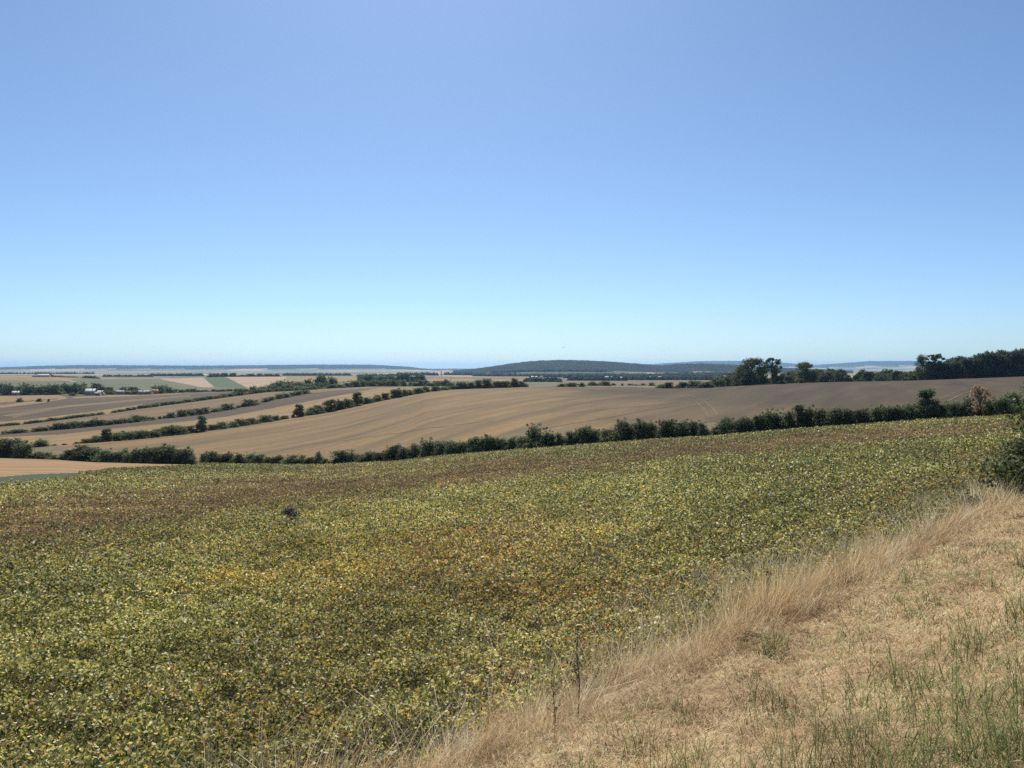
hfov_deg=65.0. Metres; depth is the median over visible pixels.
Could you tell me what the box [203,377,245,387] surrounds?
green field
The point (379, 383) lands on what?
belt tree
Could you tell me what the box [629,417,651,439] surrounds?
hedge bush
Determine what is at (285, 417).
hedge bush
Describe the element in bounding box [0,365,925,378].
distant farmland
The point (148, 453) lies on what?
hedge bush
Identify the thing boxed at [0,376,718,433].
brown field
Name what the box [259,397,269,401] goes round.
hedge bush
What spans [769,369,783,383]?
oak tree
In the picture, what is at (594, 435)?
hedge bush
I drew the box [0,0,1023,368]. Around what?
sky
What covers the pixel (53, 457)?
hedge bush
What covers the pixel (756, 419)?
hedge bush
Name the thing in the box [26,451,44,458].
hedge bush
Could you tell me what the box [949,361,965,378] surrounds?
wood tree
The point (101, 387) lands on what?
village tree
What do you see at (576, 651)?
weed
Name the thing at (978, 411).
withered tree
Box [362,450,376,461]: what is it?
hedge bush
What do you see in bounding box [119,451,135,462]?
hedge bush
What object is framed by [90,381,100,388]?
village tree
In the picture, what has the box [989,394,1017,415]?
hedge bush
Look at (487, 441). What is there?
hedge bush
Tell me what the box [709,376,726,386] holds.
crest tree
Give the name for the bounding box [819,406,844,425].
hedge bush
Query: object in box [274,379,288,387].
clump tree
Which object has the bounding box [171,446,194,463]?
hedge bush
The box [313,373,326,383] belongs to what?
clump tree
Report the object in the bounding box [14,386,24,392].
village tree
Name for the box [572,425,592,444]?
hedge bush
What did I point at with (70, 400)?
dark brown field
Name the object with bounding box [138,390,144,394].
house
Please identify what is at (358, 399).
hedge tree
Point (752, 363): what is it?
oak tree
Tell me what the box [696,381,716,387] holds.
crest bush
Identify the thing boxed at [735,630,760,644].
weed
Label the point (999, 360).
wood tree
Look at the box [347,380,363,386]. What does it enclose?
belt tree
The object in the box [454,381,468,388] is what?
crest tree
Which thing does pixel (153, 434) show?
hedge bush
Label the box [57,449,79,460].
hedge bush
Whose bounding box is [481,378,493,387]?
crest tree
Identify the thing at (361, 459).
hedge bush
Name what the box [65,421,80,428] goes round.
hedge bush
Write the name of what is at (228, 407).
hedge bush
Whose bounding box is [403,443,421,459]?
hedge bush
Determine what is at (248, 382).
pale field
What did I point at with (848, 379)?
wood tree
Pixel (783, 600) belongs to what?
tall dry grass
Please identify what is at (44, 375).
barn
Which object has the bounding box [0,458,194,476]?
orange stubble field
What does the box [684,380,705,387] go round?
crest bush
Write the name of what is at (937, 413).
hedge bush
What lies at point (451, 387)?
hedge bush
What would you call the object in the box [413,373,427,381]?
wood tree
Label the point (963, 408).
hedge bush
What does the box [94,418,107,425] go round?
hedge bush
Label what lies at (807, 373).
oak tree
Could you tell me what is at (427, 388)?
hedge bush
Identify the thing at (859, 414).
hedge bush
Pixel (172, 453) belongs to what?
hedge bush
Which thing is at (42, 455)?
hedge bush
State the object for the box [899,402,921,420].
hedge bush
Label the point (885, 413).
hedge bush
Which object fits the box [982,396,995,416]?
hedge bush
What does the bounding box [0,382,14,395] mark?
village tree
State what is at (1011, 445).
bramble
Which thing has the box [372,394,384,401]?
hedge bush
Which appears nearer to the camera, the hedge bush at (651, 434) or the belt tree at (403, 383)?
the hedge bush at (651, 434)
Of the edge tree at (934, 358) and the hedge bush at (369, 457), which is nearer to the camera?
the hedge bush at (369, 457)
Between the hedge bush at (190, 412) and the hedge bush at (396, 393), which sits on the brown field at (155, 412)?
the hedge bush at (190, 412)
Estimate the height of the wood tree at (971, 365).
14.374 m
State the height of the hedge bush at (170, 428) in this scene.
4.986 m
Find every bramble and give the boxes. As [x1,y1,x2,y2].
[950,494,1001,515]
[985,427,1023,497]
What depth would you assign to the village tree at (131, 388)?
1051.82 m
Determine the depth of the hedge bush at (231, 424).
359.04 m
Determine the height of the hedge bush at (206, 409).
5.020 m
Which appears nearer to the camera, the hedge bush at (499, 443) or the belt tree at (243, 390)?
the hedge bush at (499, 443)
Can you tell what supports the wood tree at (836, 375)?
on the stubble field at (502, 412)
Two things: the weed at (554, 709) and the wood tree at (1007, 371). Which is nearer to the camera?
the weed at (554, 709)
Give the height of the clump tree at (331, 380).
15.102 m
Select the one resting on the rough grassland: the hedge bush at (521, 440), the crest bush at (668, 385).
the hedge bush at (521, 440)
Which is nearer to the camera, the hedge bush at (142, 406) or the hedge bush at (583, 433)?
the hedge bush at (583, 433)
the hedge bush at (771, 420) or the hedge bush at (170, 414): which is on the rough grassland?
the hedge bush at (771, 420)
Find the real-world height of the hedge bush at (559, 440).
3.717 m
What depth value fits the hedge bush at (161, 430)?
327.85 m
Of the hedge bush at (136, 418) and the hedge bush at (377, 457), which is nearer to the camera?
the hedge bush at (377, 457)
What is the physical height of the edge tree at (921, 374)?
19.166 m
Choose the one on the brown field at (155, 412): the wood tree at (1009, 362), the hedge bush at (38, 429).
the hedge bush at (38, 429)
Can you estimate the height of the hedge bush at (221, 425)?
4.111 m
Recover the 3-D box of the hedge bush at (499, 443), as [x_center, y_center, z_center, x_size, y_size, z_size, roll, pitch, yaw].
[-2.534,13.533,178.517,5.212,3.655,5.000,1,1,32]
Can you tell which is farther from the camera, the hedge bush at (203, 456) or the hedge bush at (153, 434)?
the hedge bush at (153, 434)
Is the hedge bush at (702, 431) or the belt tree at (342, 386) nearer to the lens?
the hedge bush at (702, 431)
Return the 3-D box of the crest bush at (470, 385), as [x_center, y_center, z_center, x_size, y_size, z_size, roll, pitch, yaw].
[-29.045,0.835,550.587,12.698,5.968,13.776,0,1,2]
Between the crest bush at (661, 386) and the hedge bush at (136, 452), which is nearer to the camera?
the hedge bush at (136, 452)
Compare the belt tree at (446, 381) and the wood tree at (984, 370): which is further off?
the belt tree at (446, 381)
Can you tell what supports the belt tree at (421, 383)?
on the meadow
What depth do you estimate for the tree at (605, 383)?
1001.03 m
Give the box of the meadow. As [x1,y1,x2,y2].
[0,378,673,395]
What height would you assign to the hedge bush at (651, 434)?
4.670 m
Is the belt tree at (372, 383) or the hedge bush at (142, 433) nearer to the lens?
the hedge bush at (142, 433)
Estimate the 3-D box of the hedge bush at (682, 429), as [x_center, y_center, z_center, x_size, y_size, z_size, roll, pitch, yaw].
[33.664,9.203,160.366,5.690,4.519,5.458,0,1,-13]
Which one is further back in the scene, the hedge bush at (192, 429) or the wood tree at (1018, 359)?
the wood tree at (1018, 359)
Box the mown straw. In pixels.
[442,502,1023,767]
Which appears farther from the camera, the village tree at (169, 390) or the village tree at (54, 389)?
the village tree at (169, 390)
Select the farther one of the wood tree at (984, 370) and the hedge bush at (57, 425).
the wood tree at (984, 370)
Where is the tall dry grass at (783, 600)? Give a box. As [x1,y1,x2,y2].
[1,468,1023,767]
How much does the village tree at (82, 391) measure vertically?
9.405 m
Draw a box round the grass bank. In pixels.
[477,505,1023,767]
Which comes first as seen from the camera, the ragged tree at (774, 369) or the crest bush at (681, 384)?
the ragged tree at (774, 369)
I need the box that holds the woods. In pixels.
[0,369,736,381]
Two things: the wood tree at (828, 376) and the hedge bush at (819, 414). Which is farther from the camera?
the wood tree at (828, 376)
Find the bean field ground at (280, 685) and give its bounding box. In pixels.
[0,423,1008,767]
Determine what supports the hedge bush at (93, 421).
on the brown field at (155, 412)
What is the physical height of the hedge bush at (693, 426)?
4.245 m
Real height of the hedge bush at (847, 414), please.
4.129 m
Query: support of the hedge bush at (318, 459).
on the rough grassland
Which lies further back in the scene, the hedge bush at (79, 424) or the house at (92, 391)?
the house at (92, 391)
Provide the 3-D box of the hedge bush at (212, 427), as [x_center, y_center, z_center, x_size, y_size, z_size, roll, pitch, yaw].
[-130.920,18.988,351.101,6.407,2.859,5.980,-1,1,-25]
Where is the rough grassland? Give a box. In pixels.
[10,415,890,464]
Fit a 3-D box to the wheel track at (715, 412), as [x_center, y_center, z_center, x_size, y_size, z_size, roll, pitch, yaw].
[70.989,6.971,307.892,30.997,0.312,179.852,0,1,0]
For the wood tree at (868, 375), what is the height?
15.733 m
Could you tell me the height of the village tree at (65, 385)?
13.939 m
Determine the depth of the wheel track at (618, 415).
245.85 m
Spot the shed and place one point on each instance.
(16, 393)
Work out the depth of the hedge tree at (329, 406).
429.64 m
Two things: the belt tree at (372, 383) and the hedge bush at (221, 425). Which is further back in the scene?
the belt tree at (372, 383)
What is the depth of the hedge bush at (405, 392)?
496.89 m
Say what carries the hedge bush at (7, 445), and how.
on the rough grassland
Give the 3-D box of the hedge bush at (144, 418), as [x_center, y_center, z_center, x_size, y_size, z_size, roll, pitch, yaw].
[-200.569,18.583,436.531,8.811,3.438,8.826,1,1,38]
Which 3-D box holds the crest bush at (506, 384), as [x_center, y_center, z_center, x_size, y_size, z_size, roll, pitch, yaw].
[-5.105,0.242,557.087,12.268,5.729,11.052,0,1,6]
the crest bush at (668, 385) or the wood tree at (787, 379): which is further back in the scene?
the wood tree at (787, 379)
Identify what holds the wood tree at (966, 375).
on the stubble field at (502, 412)
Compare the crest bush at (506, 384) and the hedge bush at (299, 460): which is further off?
the crest bush at (506, 384)
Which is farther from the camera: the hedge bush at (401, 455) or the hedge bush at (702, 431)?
the hedge bush at (401, 455)
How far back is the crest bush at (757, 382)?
491.66 m
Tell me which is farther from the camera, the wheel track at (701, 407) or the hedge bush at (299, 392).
the hedge bush at (299, 392)
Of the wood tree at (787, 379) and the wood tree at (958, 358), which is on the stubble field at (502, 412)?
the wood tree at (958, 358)
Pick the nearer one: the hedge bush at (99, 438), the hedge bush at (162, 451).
the hedge bush at (162, 451)
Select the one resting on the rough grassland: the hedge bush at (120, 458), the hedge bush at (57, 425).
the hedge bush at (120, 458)
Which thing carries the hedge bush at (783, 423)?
on the rough grassland
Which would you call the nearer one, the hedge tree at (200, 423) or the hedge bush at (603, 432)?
the hedge bush at (603, 432)
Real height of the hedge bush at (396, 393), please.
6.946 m
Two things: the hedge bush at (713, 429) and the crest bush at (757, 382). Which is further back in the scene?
the crest bush at (757, 382)
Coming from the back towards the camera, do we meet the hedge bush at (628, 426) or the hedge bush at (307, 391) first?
the hedge bush at (307, 391)
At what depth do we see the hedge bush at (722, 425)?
157.40 m
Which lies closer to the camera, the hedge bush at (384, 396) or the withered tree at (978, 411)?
the withered tree at (978, 411)
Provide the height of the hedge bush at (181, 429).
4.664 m
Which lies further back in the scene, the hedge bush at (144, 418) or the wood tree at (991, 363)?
the wood tree at (991, 363)
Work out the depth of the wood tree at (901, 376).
625.96 m
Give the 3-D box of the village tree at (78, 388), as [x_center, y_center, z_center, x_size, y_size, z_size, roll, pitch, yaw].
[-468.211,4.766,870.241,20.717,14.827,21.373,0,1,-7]
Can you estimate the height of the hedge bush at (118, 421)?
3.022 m
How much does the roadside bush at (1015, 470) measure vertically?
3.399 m
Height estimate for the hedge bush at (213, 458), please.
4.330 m
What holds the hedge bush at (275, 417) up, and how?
on the stubble field at (502, 412)
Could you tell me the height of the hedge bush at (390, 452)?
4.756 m
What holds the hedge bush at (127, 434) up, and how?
on the tan field at (72, 438)
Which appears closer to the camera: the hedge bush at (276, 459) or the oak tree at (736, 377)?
the hedge bush at (276, 459)
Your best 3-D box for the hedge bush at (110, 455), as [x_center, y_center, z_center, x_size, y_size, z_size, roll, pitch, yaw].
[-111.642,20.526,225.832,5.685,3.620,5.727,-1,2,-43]
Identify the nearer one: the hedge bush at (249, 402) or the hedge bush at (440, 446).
the hedge bush at (440, 446)
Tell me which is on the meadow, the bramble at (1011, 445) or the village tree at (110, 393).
the village tree at (110, 393)
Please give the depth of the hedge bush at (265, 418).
385.35 m
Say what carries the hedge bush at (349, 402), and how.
on the tan field at (72, 438)
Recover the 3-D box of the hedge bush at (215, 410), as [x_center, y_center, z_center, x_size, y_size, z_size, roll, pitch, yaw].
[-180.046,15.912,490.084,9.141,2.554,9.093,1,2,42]
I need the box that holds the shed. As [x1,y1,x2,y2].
[12,390,19,395]
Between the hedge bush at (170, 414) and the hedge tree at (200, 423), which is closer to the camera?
the hedge tree at (200, 423)
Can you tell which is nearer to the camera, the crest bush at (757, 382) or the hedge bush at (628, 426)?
the hedge bush at (628, 426)
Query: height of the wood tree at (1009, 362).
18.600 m
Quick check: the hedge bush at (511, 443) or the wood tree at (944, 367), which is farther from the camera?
the wood tree at (944, 367)
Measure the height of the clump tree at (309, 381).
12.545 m
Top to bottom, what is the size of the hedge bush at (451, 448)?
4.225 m
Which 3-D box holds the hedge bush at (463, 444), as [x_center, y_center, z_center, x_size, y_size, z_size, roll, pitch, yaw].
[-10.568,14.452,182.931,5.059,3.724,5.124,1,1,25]
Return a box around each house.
[84,388,96,394]
[116,389,124,394]
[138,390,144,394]
[145,389,152,394]
[151,388,158,393]
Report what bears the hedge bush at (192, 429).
on the tan field at (72, 438)
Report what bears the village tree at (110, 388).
on the meadow
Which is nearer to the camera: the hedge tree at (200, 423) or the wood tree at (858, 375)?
the hedge tree at (200, 423)
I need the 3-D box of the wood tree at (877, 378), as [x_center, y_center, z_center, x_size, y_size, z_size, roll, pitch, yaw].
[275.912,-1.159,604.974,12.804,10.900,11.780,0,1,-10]
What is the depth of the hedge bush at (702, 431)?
157.86 m
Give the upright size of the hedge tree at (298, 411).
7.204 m
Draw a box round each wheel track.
[544,399,710,428]
[680,396,709,417]
[688,395,718,415]
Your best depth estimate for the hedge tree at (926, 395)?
139.89 m
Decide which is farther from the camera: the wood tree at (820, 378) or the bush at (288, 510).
the wood tree at (820, 378)
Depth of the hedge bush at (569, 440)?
169.04 m
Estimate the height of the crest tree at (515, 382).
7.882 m
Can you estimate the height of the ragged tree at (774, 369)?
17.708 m
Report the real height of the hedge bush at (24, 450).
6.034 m
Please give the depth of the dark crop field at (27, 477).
92.07 m
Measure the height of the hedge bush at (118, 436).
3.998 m
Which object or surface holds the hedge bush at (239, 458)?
on the rough grassland
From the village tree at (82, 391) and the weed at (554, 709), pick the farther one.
the village tree at (82, 391)
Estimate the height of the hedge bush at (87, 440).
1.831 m
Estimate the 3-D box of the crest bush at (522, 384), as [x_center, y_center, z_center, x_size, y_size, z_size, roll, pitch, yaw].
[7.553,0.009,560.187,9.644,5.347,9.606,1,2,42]
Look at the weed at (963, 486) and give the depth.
23.79 m
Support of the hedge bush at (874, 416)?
on the rough grassland
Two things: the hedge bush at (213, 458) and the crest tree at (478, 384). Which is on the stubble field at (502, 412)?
the crest tree at (478, 384)
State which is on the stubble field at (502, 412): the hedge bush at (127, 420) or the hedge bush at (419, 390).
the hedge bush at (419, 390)
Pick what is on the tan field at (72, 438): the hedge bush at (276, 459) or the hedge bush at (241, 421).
the hedge bush at (241, 421)
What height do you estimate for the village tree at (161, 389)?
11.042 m
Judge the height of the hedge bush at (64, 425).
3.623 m
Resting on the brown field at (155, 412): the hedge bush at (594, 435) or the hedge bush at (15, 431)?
the hedge bush at (15, 431)
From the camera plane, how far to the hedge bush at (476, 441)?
179.86 m
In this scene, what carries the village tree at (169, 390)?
on the meadow
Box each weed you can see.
[547,669,561,740]
[567,620,586,720]
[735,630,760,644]
[940,492,967,509]
[952,478,971,499]
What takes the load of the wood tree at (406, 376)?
on the meadow
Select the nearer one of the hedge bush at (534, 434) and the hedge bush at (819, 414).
the hedge bush at (819, 414)
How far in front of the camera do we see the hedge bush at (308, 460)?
202.08 m
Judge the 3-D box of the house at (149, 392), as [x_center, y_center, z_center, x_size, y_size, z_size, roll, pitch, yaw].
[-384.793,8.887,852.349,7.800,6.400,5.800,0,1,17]
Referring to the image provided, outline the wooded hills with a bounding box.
[0,360,936,372]
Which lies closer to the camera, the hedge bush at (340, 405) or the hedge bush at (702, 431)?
the hedge bush at (702, 431)
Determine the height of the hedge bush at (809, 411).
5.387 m
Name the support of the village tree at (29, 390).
on the meadow
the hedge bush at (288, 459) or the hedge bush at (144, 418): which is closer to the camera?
the hedge bush at (288, 459)
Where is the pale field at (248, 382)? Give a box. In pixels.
[162,377,293,387]
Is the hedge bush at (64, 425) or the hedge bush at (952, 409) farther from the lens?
the hedge bush at (64, 425)
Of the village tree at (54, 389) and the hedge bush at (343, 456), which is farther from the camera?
the village tree at (54, 389)
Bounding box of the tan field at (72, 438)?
[0,376,522,446]
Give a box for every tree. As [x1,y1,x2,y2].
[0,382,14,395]
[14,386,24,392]
[20,384,37,394]
[36,384,51,394]
[44,383,63,394]
[60,382,75,393]
[70,382,87,393]
[77,386,89,393]
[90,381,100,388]
[95,384,106,393]
[99,428,114,438]
[104,386,114,390]
[105,391,115,394]
[126,386,139,390]
[149,385,166,393]
[164,387,176,392]
[194,414,208,431]
[219,372,228,376]
[236,388,247,393]
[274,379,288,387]
[291,404,304,416]
[304,378,313,384]
[309,382,324,388]
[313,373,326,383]
[321,399,337,411]
[324,383,338,388]
[327,376,334,383]
[337,384,348,387]
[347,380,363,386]
[352,392,364,405]
[360,380,367,386]
[363,373,374,380]
[368,379,375,386]
[374,380,385,386]
[377,375,388,381]
[381,379,392,386]
[390,379,398,386]
[395,373,403,380]
[399,379,407,385]
[402,373,410,381]
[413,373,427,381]
[417,380,425,385]
[425,382,436,385]
[442,379,450,385]
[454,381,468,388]
[474,380,484,388]
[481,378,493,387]
[510,377,520,386]
[600,380,611,385]
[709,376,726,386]
[721,373,731,385]
[731,366,754,385]
[733,357,770,384]
[763,357,782,383]
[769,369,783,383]
[783,375,796,383]
[787,403,808,428]
[794,361,817,382]
[817,375,828,381]
[822,372,832,381]
[832,371,844,381]
[840,375,854,381]
[854,369,865,381]
[862,371,874,381]
[873,375,888,380]
[883,368,896,378]
[888,370,902,380]
[898,372,911,380]
[904,373,916,380]
[913,354,932,379]
[914,388,940,420]
[926,353,945,377]
[929,363,944,379]
[934,361,953,378]
[946,362,956,378]
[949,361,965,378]
[954,356,967,365]
[957,357,972,378]
[964,358,980,377]
[966,384,993,415]
[972,357,986,377]
[976,353,992,377]
[982,350,999,377]
[990,353,1006,376]
[999,354,1013,376]
[1002,350,1019,376]
[1010,350,1023,376]
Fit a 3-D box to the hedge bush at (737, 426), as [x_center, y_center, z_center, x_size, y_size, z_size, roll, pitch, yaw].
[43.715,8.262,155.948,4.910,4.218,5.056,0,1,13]
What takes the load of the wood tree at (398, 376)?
on the meadow
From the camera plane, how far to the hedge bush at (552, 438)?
171.88 m
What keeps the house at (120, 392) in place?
on the meadow
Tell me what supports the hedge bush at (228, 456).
on the rough grassland
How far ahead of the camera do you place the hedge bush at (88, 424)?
406.13 m
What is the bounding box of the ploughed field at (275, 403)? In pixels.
[0,388,376,436]
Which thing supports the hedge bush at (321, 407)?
on the tan field at (72, 438)
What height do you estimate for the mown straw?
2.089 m
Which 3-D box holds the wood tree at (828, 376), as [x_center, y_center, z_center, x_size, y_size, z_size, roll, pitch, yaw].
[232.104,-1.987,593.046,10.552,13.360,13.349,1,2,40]
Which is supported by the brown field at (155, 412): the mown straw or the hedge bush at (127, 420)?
the hedge bush at (127, 420)
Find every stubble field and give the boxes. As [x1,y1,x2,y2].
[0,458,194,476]
[60,376,1023,460]
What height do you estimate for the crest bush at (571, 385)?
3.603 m
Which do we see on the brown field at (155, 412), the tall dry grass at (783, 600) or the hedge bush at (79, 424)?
the hedge bush at (79, 424)
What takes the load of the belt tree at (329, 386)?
on the meadow
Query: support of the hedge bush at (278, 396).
on the brown field at (155, 412)
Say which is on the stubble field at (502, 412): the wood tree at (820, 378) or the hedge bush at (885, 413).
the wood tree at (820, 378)
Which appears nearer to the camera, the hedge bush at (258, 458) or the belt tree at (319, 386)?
the hedge bush at (258, 458)
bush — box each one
[0,430,14,433]
[0,437,31,457]
[9,439,35,458]
[10,429,24,433]
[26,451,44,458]
[29,427,45,431]
[33,451,54,458]
[35,425,52,430]
[35,438,51,446]
[45,455,57,459]
[51,421,64,429]
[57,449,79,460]
[59,422,72,429]
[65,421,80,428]
[66,443,92,460]
[74,420,89,427]
[79,438,98,442]
[80,446,103,461]
[82,422,93,427]
[87,417,98,425]
[88,448,113,461]
[89,435,107,442]
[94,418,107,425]
[103,419,117,424]
[103,452,118,462]
[107,431,127,440]
[111,419,123,423]
[112,448,128,462]
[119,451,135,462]
[120,431,139,440]
[121,418,133,422]
[125,447,146,462]
[127,414,143,421]
[128,430,151,438]
[135,446,159,463]
[137,404,147,408]
[140,415,150,420]
[146,430,161,437]
[147,443,175,463]
[153,428,169,436]
[161,425,177,435]
[163,445,181,463]
[166,411,177,417]
[171,425,190,434]
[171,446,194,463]
[172,409,189,416]
[184,407,197,415]
[184,451,197,463]
[185,425,200,433]
[193,408,206,414]
[196,451,209,463]
[201,406,211,412]
[204,451,225,463]
[206,424,218,430]
[210,408,224,411]
[214,421,229,428]
[218,403,236,409]
[221,451,233,462]
[226,421,239,427]
[229,452,245,462]
[234,418,250,425]
[240,399,260,405]
[240,451,255,463]
[244,417,260,424]
[250,454,265,463]
[256,414,273,422]
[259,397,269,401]
[260,457,274,462]
[272,415,281,420]
[272,454,285,463]
[273,393,283,398]
[279,415,289,418]
[279,454,297,463]
[281,392,291,397]
[281,501,301,527]
[292,453,306,463]
[293,390,303,395]
[300,389,309,393]
[302,456,314,463]
[304,406,320,414]
[311,450,323,463]
[313,405,326,413]
[324,449,365,464]
[332,399,346,409]
[344,398,355,407]
[354,455,367,462]
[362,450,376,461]
[363,397,375,403]
[371,450,386,461]
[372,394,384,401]
[381,392,391,399]
[381,443,401,460]
[389,388,402,397]
[394,447,409,459]
[402,388,408,395]
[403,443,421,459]
[412,387,425,393]
[416,436,438,457]
[423,386,430,391]
[429,386,440,391]
[430,440,447,455]
[441,440,461,455]
[447,385,459,389]
[456,441,473,453]
[464,381,477,388]
[464,436,490,453]
[479,434,498,451]
[489,437,507,451]
[491,381,503,387]
[500,381,513,387]
[500,435,518,449]
[514,435,527,448]
[519,381,529,386]
[519,421,550,448]
[543,430,556,446]
[552,432,566,446]
[562,430,579,445]
[566,382,576,386]
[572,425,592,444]
[586,428,601,443]
[596,428,612,442]
[603,417,631,441]
[621,423,636,439]
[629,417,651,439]
[643,420,660,439]
[650,419,676,439]
[654,384,665,387]
[662,382,674,387]
[669,419,695,437]
[672,382,689,387]
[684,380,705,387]
[687,418,699,435]
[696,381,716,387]
[696,420,712,436]
[708,425,720,434]
[714,415,734,434]
[726,417,748,433]
[741,416,755,431]
[749,413,767,432]
[751,380,761,384]
[758,407,785,430]
[774,408,797,429]
[776,380,786,383]
[802,404,814,426]
[808,406,827,427]
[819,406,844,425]
[834,407,856,425]
[848,408,873,424]
[861,403,882,423]
[877,404,897,423]
[889,405,909,420]
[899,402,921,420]
[927,402,948,418]
[940,400,961,419]
[955,395,975,417]
[961,382,1023,494]
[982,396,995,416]
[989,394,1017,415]
[1005,389,1023,414]
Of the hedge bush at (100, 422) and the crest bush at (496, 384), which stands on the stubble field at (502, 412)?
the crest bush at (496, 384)
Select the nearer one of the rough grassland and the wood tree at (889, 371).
the rough grassland
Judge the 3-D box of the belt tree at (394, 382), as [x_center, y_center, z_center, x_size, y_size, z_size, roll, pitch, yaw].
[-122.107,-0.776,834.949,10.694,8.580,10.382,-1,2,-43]
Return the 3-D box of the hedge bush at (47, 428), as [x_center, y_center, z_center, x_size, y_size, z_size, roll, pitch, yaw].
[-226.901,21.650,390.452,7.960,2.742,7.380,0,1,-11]
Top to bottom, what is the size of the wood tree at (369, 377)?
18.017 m
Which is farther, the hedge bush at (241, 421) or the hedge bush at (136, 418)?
the hedge bush at (136, 418)
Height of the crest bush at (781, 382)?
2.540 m
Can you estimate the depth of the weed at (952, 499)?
23.27 m
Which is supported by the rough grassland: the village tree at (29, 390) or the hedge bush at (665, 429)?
the hedge bush at (665, 429)
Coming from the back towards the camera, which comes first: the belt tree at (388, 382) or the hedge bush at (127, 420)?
the belt tree at (388, 382)
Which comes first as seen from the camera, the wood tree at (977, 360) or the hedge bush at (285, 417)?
the hedge bush at (285, 417)
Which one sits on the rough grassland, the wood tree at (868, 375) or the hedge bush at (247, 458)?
the hedge bush at (247, 458)
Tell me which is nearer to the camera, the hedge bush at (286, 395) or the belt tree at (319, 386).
the hedge bush at (286, 395)
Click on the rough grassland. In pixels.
(55, 450)
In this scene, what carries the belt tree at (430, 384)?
on the meadow
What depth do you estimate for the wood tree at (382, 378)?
1304.04 m
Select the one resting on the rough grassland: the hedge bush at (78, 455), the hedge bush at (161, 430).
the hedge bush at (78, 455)
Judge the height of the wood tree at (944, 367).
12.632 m
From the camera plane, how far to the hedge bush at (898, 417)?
142.01 m
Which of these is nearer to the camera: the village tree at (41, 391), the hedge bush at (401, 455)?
the hedge bush at (401, 455)
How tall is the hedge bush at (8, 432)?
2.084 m
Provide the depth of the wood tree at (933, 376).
521.08 m
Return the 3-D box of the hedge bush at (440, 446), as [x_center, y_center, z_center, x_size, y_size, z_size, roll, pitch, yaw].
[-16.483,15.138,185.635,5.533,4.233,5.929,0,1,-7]
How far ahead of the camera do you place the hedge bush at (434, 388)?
527.16 m
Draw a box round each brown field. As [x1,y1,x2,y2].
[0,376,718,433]
[0,391,233,421]
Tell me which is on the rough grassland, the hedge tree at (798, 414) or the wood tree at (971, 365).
the hedge tree at (798, 414)
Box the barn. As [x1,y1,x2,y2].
[38,374,50,376]
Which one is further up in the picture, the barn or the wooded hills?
the wooded hills
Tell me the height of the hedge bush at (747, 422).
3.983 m
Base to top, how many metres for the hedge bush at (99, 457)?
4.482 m
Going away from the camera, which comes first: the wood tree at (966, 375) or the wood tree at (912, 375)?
the wood tree at (966, 375)
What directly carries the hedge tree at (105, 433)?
on the stubble field at (502, 412)
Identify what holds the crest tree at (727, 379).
on the stubble field at (502, 412)
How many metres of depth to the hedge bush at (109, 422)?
413.61 m
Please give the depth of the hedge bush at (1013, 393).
133.45 m
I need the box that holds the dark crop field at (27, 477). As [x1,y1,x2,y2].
[0,473,78,484]
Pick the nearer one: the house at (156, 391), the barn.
the house at (156, 391)
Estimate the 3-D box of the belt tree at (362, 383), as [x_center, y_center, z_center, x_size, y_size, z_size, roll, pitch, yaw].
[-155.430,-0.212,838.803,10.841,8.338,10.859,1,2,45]
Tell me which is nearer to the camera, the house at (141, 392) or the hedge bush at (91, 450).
the hedge bush at (91, 450)
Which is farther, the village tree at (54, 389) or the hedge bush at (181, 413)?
the village tree at (54, 389)
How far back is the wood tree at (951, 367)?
520.28 m
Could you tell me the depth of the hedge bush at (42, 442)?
291.31 m
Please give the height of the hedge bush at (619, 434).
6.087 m
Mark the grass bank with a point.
(709, 682)
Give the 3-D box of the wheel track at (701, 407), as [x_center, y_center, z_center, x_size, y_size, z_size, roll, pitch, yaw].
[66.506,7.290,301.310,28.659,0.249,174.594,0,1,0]
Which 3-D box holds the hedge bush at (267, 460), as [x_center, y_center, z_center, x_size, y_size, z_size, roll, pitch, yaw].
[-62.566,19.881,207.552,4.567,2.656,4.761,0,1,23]
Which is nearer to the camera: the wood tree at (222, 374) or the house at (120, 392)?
the house at (120, 392)
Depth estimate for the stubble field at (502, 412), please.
294.56 m
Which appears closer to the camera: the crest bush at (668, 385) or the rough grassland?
the rough grassland
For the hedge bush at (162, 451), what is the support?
on the rough grassland
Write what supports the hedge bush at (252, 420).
on the tan field at (72, 438)
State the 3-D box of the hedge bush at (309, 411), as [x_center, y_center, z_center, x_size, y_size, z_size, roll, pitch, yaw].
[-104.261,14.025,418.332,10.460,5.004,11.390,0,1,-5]
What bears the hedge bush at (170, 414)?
on the brown field at (155, 412)
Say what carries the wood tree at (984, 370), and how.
on the stubble field at (502, 412)
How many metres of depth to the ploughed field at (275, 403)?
460.38 m

